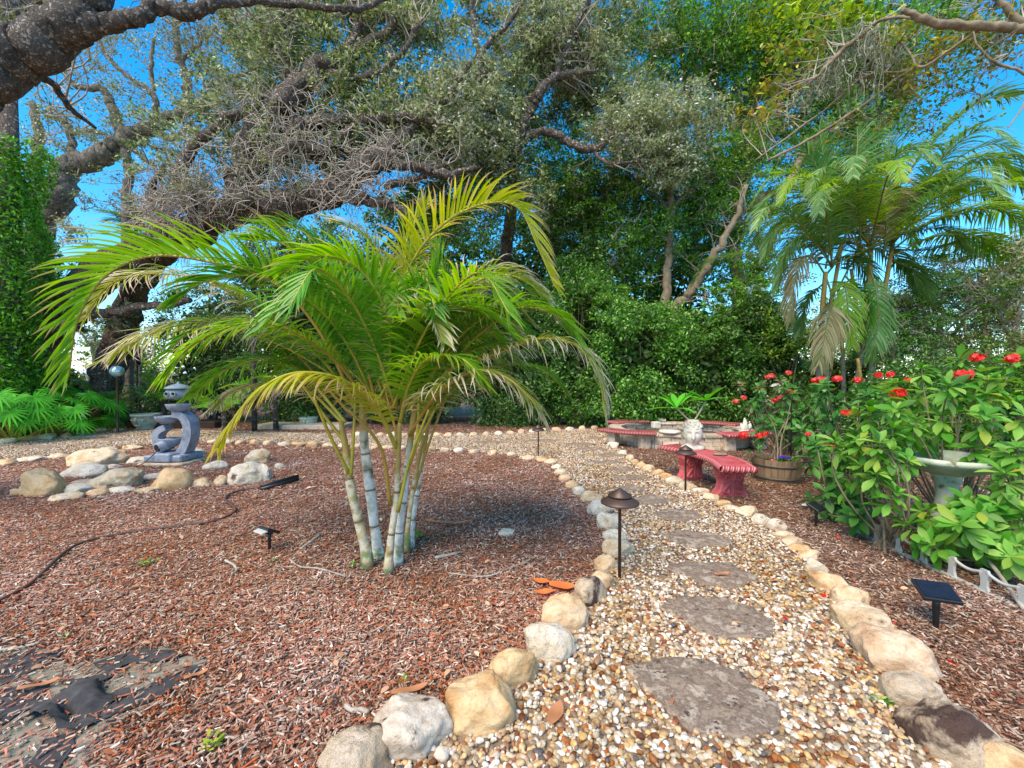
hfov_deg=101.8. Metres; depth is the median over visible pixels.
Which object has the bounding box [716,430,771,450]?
curved bench
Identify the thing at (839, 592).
border stone
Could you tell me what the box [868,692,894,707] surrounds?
weed sprout
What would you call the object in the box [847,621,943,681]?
border stone
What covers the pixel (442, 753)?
loose stone
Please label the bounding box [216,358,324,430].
feather palm
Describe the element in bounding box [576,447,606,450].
stepping stone
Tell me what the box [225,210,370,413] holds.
hedge bush
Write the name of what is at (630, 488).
stepping stone
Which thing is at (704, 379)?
hedge bush
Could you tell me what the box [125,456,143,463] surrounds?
boulder
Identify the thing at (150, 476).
boulder
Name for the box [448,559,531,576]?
fallen twig
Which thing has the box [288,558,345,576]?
fallen twig
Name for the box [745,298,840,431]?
croton bush
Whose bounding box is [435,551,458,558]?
fallen twig
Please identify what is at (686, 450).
path light
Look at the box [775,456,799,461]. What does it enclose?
groundcover plant
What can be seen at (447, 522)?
twig
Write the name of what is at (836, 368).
hedge bush
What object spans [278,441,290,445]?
border stone
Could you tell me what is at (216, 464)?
boulder
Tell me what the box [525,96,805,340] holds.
forked laurel
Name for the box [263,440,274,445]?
border stone
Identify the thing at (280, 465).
boulder
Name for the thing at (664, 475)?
border stone
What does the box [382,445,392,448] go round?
border stone
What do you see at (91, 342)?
tree
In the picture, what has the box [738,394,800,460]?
potted plant
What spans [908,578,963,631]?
solar light
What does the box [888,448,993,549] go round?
bird bath
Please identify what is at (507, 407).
hedge bush
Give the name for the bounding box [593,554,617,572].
border stone
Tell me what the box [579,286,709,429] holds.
hedge bush
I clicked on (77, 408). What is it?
philodendron
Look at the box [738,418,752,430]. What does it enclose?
garden statue
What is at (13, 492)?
boulder
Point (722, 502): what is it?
border stone
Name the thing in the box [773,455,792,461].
pansy plant
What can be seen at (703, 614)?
stepping stone
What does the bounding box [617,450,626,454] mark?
border stone
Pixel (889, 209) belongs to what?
palm clump
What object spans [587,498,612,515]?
border stone
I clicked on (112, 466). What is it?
boulder
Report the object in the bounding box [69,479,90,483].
boulder
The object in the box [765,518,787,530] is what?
border stone
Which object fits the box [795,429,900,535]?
flowering shrub
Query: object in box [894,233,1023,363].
leafy tree
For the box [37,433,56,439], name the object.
border stone
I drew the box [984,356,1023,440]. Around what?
hedge bush
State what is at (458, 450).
border stone
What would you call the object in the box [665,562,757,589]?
stepping stone
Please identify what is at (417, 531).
weed sprout
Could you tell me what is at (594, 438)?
stepping stone
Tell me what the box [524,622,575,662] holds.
border stone
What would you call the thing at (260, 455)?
boulder
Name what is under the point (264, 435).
stepping stone
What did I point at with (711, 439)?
fire pit
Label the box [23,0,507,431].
live oak
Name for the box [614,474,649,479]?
stepping stone
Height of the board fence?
1.450 m
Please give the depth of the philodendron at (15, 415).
8.50 m
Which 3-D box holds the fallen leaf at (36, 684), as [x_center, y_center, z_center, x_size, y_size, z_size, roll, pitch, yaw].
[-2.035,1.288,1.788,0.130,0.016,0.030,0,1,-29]
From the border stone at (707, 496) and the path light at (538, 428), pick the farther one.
the path light at (538, 428)
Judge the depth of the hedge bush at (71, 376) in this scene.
12.72 m
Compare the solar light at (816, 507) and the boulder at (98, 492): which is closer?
the solar light at (816, 507)
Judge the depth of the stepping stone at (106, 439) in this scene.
8.91 m
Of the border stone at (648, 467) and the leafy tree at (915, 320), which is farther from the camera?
the leafy tree at (915, 320)
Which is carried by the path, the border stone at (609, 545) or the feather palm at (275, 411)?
the border stone at (609, 545)
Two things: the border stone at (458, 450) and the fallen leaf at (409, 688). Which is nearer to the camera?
the fallen leaf at (409, 688)
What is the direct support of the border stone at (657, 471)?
on the path
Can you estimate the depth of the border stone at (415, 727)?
1.50 m
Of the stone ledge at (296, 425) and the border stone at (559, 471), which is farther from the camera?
the stone ledge at (296, 425)
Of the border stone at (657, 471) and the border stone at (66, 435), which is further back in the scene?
the border stone at (66, 435)
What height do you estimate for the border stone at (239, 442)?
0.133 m
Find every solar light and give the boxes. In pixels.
[253,526,279,551]
[801,501,826,525]
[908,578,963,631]
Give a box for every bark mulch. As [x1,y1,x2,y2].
[566,418,1023,751]
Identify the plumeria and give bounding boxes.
[648,387,724,419]
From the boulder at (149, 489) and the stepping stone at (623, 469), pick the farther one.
the stepping stone at (623, 469)
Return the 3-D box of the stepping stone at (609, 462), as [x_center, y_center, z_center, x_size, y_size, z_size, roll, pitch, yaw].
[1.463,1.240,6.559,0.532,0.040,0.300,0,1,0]
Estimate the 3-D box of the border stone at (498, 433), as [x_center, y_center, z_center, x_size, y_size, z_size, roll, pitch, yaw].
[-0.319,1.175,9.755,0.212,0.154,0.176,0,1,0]
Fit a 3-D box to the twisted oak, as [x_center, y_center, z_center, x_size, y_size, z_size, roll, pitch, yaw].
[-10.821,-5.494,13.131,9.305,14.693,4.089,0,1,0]
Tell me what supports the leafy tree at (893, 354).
on the ground
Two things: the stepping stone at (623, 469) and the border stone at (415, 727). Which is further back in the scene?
the stepping stone at (623, 469)
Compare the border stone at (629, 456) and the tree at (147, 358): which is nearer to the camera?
the border stone at (629, 456)
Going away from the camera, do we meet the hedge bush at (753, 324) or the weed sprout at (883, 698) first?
the weed sprout at (883, 698)
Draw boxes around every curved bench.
[597,427,655,448]
[608,419,649,423]
[659,444,757,496]
[684,420,739,426]
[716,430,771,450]
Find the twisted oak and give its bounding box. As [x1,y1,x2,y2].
[19,0,276,411]
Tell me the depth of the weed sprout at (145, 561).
2.98 m
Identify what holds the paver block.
on the fire pit
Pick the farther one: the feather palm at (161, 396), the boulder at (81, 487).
the feather palm at (161, 396)
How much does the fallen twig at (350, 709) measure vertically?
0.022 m
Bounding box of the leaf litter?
[0,422,1023,758]
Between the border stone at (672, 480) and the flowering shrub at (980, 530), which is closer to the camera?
the flowering shrub at (980, 530)
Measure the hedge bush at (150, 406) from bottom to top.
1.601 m
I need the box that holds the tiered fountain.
[144,382,202,462]
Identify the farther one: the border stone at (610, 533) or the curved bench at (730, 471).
the curved bench at (730, 471)
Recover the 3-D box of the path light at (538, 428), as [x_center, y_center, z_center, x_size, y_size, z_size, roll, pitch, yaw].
[0.447,0.990,7.074,0.220,0.604,0.220,0,1,0]
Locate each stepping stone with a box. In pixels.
[18,445,59,448]
[87,438,124,440]
[245,434,279,436]
[323,436,356,438]
[468,440,504,443]
[524,439,560,442]
[564,442,593,445]
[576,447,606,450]
[585,437,605,439]
[587,460,620,464]
[594,453,624,457]
[602,467,633,471]
[611,484,646,492]
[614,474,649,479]
[625,657,781,739]
[634,493,671,505]
[652,508,702,522]
[657,529,731,548]
[659,595,774,640]
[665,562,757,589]
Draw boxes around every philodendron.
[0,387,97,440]
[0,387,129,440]
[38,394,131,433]
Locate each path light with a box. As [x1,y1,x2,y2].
[85,410,95,434]
[532,424,544,455]
[601,488,638,578]
[675,445,696,490]
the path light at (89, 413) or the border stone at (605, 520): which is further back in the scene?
the path light at (89, 413)
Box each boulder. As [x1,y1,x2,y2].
[10,489,18,495]
[18,467,67,496]
[47,491,84,501]
[60,462,108,477]
[63,483,93,491]
[65,448,128,466]
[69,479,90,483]
[86,467,144,487]
[86,487,109,496]
[107,464,123,469]
[108,486,135,493]
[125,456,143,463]
[134,487,160,493]
[143,473,158,479]
[150,467,193,489]
[191,477,213,486]
[202,460,228,469]
[213,475,227,485]
[226,461,271,484]
[243,449,271,462]
[274,463,283,467]
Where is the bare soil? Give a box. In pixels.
[0,646,207,767]
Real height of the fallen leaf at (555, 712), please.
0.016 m
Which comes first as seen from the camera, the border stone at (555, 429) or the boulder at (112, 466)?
the boulder at (112, 466)
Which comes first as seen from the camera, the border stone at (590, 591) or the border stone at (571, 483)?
the border stone at (590, 591)
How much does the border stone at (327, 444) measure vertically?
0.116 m
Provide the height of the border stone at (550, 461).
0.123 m
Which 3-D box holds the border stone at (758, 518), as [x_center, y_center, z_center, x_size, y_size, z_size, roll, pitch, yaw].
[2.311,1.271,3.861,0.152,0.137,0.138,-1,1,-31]
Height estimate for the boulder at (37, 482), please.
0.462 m
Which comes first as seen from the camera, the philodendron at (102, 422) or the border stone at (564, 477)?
the border stone at (564, 477)
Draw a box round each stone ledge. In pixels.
[127,421,221,428]
[258,422,352,429]
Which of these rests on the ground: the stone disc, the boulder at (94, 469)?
the boulder at (94, 469)
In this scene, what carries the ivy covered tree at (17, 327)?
on the ground
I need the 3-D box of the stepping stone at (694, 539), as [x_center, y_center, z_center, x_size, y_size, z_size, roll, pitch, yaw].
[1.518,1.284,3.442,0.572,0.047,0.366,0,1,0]
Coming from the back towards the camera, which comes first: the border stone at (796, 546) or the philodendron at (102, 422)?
the philodendron at (102, 422)
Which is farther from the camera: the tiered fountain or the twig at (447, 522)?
the tiered fountain
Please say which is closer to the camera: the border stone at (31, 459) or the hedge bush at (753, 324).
the border stone at (31, 459)
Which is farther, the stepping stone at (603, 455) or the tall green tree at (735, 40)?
the tall green tree at (735, 40)
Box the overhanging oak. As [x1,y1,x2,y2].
[0,0,386,147]
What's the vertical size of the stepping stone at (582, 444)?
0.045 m
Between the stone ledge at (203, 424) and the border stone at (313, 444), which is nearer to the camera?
the border stone at (313, 444)
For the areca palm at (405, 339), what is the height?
2.713 m
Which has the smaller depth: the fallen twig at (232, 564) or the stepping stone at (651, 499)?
the fallen twig at (232, 564)
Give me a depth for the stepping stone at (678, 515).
4.01 m
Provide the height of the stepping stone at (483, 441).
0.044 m
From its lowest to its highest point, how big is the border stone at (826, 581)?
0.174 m
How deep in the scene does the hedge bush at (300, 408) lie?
11.84 m
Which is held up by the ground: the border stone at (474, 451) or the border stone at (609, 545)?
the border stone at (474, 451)
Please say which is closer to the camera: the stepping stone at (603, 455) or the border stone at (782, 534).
the border stone at (782, 534)
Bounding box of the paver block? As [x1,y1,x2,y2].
[651,421,660,427]
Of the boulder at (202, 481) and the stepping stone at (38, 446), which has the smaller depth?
the boulder at (202, 481)
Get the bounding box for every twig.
[0,641,39,650]
[224,559,237,574]
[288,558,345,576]
[300,534,320,549]
[344,703,369,715]
[425,519,470,522]
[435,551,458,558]
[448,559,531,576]
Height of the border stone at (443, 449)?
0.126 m
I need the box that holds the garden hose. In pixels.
[0,487,258,601]
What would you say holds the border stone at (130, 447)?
on the ground
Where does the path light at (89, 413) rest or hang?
on the path
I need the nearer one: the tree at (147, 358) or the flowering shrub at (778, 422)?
the flowering shrub at (778, 422)
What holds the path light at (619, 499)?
on the path
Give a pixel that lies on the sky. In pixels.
(1011, 111)
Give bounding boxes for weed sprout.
[135,558,157,565]
[199,728,225,758]
[403,529,426,538]
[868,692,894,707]
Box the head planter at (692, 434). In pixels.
[681,419,704,450]
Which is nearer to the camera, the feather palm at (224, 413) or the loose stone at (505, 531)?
the loose stone at (505, 531)
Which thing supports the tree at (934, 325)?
on the ground
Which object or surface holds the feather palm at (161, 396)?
on the ground
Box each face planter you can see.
[129,413,162,429]
[299,416,317,423]
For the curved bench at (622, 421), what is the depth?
9.69 m
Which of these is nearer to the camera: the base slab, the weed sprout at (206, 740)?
the weed sprout at (206, 740)
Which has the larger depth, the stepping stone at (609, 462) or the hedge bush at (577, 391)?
the hedge bush at (577, 391)
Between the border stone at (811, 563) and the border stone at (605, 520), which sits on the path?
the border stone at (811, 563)
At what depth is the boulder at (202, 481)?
5.16 m
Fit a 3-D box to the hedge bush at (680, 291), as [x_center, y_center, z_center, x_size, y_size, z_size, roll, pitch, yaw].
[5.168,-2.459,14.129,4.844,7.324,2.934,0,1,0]
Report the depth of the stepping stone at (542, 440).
8.77 m
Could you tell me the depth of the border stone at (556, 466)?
6.12 m
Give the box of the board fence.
[84,377,289,408]
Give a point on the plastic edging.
(984, 574)
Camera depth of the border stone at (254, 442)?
8.30 m
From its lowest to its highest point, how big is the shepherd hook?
1.023 m
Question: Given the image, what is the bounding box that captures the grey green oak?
[359,0,755,419]
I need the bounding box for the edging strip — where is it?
[260,475,298,489]
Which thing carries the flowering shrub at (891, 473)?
on the ground
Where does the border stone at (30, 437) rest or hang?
on the ground
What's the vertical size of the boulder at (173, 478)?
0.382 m
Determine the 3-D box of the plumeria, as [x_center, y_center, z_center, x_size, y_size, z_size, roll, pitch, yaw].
[2.379,0.273,5.452,0.993,0.486,0.717,0,1,-24]
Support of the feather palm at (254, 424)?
on the ground
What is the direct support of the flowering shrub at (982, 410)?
on the bark mulch at (963, 677)
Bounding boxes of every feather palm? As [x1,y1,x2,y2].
[55,380,155,415]
[92,198,152,401]
[118,371,198,415]
[175,375,261,430]
[215,250,271,430]
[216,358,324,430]
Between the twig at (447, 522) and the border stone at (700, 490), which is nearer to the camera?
the twig at (447, 522)
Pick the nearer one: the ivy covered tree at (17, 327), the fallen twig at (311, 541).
the fallen twig at (311, 541)
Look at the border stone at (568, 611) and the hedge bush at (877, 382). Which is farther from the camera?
the hedge bush at (877, 382)
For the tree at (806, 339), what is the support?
on the ground
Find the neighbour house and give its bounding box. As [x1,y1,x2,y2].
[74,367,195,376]
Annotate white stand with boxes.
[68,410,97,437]
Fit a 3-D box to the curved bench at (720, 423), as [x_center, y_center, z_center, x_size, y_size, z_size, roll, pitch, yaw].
[4.556,1.031,9.510,1.207,0.347,0.506,1,1,34]
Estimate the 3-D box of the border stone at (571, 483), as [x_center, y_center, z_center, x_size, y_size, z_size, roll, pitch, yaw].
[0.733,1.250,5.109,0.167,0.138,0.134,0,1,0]
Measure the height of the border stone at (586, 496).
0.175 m
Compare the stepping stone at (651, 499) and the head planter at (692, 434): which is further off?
the head planter at (692, 434)
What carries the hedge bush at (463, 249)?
on the ground
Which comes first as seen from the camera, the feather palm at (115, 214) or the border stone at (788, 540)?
the border stone at (788, 540)
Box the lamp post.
[136,355,142,412]
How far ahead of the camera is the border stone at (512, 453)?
7.10 m
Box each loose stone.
[434,745,449,762]
[498,528,514,536]
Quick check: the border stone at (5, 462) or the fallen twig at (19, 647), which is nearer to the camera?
the fallen twig at (19, 647)
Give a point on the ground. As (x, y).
(458, 411)
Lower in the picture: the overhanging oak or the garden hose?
the garden hose
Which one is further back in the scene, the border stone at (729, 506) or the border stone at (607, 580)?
the border stone at (729, 506)
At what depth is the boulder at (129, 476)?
5.09 m
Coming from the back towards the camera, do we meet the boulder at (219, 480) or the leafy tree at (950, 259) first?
the leafy tree at (950, 259)
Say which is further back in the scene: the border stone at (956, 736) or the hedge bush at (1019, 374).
the hedge bush at (1019, 374)
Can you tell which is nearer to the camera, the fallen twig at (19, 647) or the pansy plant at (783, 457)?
the fallen twig at (19, 647)
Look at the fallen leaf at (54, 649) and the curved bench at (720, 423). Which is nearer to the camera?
the fallen leaf at (54, 649)
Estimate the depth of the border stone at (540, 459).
6.67 m
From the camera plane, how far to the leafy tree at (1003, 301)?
7.62 m
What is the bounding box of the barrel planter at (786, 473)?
[751,454,803,485]
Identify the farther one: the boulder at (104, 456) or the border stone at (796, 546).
the boulder at (104, 456)
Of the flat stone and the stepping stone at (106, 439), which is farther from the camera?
the stepping stone at (106, 439)
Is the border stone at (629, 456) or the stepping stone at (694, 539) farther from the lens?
the border stone at (629, 456)
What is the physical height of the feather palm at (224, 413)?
1.455 m
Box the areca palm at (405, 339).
[26,168,616,575]
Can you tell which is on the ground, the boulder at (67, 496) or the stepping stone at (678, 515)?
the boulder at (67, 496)
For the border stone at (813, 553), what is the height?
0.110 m
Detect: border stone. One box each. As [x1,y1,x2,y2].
[0,437,17,443]
[0,459,18,465]
[16,455,47,462]
[18,435,40,440]
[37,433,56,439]
[47,453,69,458]
[60,432,72,437]
[93,427,108,431]
[122,445,142,449]
[235,440,245,444]
[249,439,260,444]
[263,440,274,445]
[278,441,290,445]
[291,441,305,446]
[306,441,320,446]
[317,722,394,767]
[322,443,332,446]
[369,443,377,448]
[373,692,452,762]
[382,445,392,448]
[428,446,435,451]
[440,447,449,451]
[445,669,515,736]
[453,447,463,452]
[468,449,479,453]
[487,450,497,455]
[489,648,539,688]
[494,431,502,434]
[507,451,516,456]
[519,455,534,459]
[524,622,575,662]
[534,457,547,461]
[542,593,588,633]
[544,458,556,463]
[551,427,561,430]
[551,464,561,469]
[554,469,567,474]
[559,474,571,481]
[565,480,577,488]
[572,486,584,495]
[572,575,606,606]
[580,491,601,501]
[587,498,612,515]
[592,571,614,588]
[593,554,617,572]
[596,512,622,529]
[602,529,626,539]
[602,538,634,556]
[607,442,618,447]
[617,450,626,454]
[625,455,633,458]
[637,461,644,467]
[643,464,655,470]
[652,469,664,474]
[659,473,671,478]
[665,476,683,484]
[677,481,696,489]
[691,488,709,493]
[702,493,719,499]
[716,500,731,505]
[723,504,738,509]
[734,505,757,515]
[751,513,769,524]
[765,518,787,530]
[773,530,794,538]
[781,535,802,545]
[788,543,810,551]
[797,549,818,559]
[804,557,828,572]
[807,570,847,591]
[829,584,869,605]
[830,599,893,630]
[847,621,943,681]
[878,669,950,706]
[893,697,1004,767]
[984,742,1023,767]
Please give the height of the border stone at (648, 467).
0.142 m
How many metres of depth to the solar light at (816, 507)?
3.77 m
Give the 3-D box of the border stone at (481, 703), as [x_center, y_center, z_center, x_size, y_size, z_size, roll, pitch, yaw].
[-0.122,1.299,1.674,0.297,0.241,0.247,0,1,0]
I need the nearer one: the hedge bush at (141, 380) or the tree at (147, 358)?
the hedge bush at (141, 380)
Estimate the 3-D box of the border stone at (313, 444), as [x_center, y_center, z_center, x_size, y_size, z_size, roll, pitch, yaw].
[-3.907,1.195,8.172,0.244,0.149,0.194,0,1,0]
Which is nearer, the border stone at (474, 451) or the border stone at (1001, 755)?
the border stone at (1001, 755)
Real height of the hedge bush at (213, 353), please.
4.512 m
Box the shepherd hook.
[780,395,791,461]
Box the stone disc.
[659,429,680,433]
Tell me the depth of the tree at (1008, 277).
19.95 m
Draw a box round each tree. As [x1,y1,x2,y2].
[0,100,64,438]
[65,304,140,361]
[140,344,159,366]
[515,0,1004,424]
[715,0,1023,160]
[787,316,817,360]
[799,294,872,358]
[837,275,970,385]
[847,271,996,370]
[858,250,1022,374]
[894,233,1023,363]
[928,229,1023,449]
[953,229,1023,333]
[966,192,1023,346]
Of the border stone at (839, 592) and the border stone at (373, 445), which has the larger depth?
the border stone at (373, 445)
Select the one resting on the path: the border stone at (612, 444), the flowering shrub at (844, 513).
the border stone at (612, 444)
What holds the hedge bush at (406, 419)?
on the ground
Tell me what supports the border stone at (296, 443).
on the ground
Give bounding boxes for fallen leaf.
[16,677,58,688]
[37,647,57,653]
[184,668,207,678]
[391,682,427,693]
[531,577,573,593]
[547,700,563,723]
[714,571,728,574]
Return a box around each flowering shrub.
[731,375,805,430]
[732,370,831,457]
[789,371,932,486]
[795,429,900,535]
[815,384,938,553]
[869,343,1023,519]
[886,440,1023,580]
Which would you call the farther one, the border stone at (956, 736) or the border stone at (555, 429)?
the border stone at (555, 429)
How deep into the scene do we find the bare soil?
1.69 m
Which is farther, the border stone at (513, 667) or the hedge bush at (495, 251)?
the hedge bush at (495, 251)
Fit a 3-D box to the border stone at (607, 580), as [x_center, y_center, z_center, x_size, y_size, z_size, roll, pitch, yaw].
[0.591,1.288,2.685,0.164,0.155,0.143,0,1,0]
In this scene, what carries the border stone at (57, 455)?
on the ground
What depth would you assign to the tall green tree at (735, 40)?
11.32 m
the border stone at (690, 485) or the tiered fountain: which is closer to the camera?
the border stone at (690, 485)
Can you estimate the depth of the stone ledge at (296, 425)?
10.73 m
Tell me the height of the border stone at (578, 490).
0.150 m
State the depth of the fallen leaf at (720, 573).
2.80 m
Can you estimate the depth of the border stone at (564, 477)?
5.41 m
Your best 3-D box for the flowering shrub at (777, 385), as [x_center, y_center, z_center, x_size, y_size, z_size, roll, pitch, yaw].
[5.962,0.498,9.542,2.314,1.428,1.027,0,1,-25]
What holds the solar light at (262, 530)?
on the ground
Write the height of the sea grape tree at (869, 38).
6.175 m
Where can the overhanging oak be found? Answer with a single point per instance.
(41, 41)
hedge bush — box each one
[56,364,87,405]
[59,379,169,421]
[67,338,165,409]
[133,280,279,420]
[217,239,354,423]
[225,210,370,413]
[318,227,465,424]
[347,183,498,413]
[434,257,574,428]
[481,209,613,415]
[529,251,645,428]
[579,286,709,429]
[605,219,729,322]
[647,304,775,428]
[707,267,807,423]
[798,339,908,424]
[822,337,976,447]
[887,312,1023,451]
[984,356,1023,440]
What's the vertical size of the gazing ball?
1.640 m
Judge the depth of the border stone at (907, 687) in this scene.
1.68 m
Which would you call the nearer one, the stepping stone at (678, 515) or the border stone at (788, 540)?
the border stone at (788, 540)
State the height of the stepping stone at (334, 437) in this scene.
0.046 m
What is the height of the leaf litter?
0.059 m
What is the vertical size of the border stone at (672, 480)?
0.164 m
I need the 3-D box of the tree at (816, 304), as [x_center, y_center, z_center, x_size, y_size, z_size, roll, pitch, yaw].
[17.100,-1.778,21.918,6.910,5.856,3.513,0,1,0]
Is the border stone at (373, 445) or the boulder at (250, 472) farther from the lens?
the border stone at (373, 445)
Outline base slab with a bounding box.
[137,457,206,465]
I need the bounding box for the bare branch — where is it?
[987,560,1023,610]
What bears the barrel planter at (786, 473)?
on the ground
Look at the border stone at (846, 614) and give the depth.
2.19 m
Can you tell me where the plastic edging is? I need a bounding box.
[856,524,1023,611]
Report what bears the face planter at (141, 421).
on the ground
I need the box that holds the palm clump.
[687,74,1023,439]
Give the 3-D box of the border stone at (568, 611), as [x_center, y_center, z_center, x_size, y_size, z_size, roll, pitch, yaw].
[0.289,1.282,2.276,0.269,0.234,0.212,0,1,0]
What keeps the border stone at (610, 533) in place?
on the ground
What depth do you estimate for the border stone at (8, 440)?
8.46 m
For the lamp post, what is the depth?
12.49 m
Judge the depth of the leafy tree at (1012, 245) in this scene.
9.91 m
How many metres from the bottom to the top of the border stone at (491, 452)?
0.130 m
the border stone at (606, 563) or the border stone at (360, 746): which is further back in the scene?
the border stone at (606, 563)
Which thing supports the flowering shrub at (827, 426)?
on the ground
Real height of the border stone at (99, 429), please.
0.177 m
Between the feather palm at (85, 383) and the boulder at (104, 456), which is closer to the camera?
the boulder at (104, 456)
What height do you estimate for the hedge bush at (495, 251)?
7.749 m
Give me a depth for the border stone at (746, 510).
4.06 m
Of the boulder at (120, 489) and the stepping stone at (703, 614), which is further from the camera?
the boulder at (120, 489)
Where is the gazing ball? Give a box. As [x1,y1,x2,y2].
[109,366,124,432]
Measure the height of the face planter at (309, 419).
0.288 m
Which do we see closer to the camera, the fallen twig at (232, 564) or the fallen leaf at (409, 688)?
the fallen leaf at (409, 688)
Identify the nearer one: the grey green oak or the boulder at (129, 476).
the boulder at (129, 476)
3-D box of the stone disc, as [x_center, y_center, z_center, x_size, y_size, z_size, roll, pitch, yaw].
[2.980,0.900,7.855,0.400,0.065,0.400,0,1,0]
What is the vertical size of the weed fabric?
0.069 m
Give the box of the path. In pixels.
[1,431,934,767]
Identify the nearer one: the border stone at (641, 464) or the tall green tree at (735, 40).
the border stone at (641, 464)
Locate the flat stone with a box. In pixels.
[713,452,727,455]
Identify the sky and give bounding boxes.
[18,0,1023,378]
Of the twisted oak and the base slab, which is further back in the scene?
the twisted oak
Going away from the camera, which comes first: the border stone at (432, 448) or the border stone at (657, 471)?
the border stone at (657, 471)
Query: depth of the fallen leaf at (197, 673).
1.85 m
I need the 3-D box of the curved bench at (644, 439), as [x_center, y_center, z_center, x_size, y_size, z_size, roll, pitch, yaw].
[2.223,1.058,8.052,1.158,0.337,0.494,1,1,34]
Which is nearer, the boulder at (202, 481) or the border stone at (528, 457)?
the boulder at (202, 481)
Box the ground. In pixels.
[0,379,1023,767]
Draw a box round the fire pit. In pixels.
[608,421,753,450]
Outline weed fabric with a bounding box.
[0,645,211,767]

